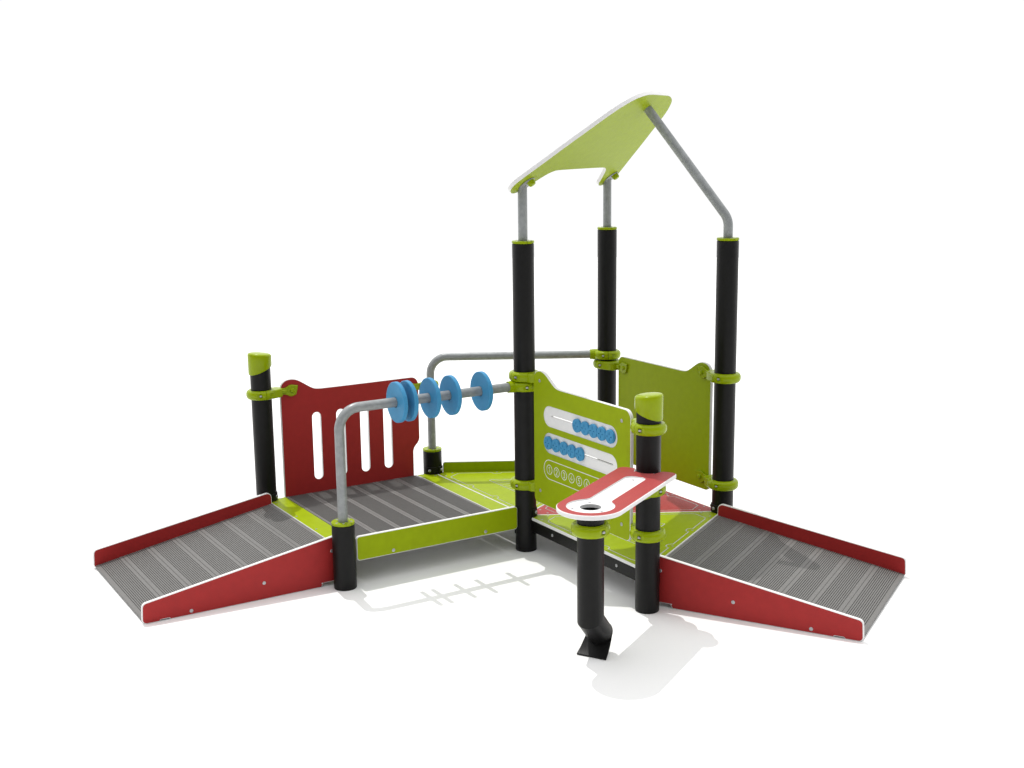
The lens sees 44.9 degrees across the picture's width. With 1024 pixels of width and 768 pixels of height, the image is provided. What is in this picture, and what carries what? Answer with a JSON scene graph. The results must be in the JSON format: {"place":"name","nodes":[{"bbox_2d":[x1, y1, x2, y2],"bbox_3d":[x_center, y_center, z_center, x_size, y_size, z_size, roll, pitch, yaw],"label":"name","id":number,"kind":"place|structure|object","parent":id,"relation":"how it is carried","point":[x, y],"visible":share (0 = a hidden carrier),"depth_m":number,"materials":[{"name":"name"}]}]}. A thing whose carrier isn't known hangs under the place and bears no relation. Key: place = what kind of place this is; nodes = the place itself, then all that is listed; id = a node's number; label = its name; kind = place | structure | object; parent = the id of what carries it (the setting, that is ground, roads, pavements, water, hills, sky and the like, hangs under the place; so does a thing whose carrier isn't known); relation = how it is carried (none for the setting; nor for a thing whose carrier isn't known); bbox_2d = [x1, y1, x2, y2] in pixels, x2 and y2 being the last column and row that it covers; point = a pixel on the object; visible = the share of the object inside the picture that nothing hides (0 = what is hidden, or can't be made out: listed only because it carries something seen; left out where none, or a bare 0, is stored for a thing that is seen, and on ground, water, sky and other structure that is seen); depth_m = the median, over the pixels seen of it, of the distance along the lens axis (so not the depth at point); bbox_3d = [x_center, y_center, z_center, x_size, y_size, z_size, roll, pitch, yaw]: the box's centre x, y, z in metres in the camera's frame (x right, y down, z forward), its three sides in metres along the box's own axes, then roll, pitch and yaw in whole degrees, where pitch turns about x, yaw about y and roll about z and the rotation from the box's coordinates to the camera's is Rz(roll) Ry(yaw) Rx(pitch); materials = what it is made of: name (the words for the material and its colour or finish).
{"place":"outdoors","nodes":[
{"label":"outdoors","id":0,"kind":"place"},
{"bbox_2d":[0,257,1023,767],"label":"ground","id":1,"kind":"structure","parent":0,"point":[880,405],"depth_m":6.67,"materials":[{"name":"white"}]},
{"bbox_2d":[93,92,906,659],"bbox_3d":[-0.036,-0.175,5.643,3.210,2.276,2.853,-7,13,-31],"label":"play structure","id":2,"kind":"object","parent":1,"relation":"on","point":[601,504],"visible":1,"depth_m":6.03,"materials":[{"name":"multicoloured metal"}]},
{"bbox_2d":[0,0,1023,276],"label":"sky","id":3,"kind":"structure","parent":0,"point":[135,134],"materials":[{"name":"white"}]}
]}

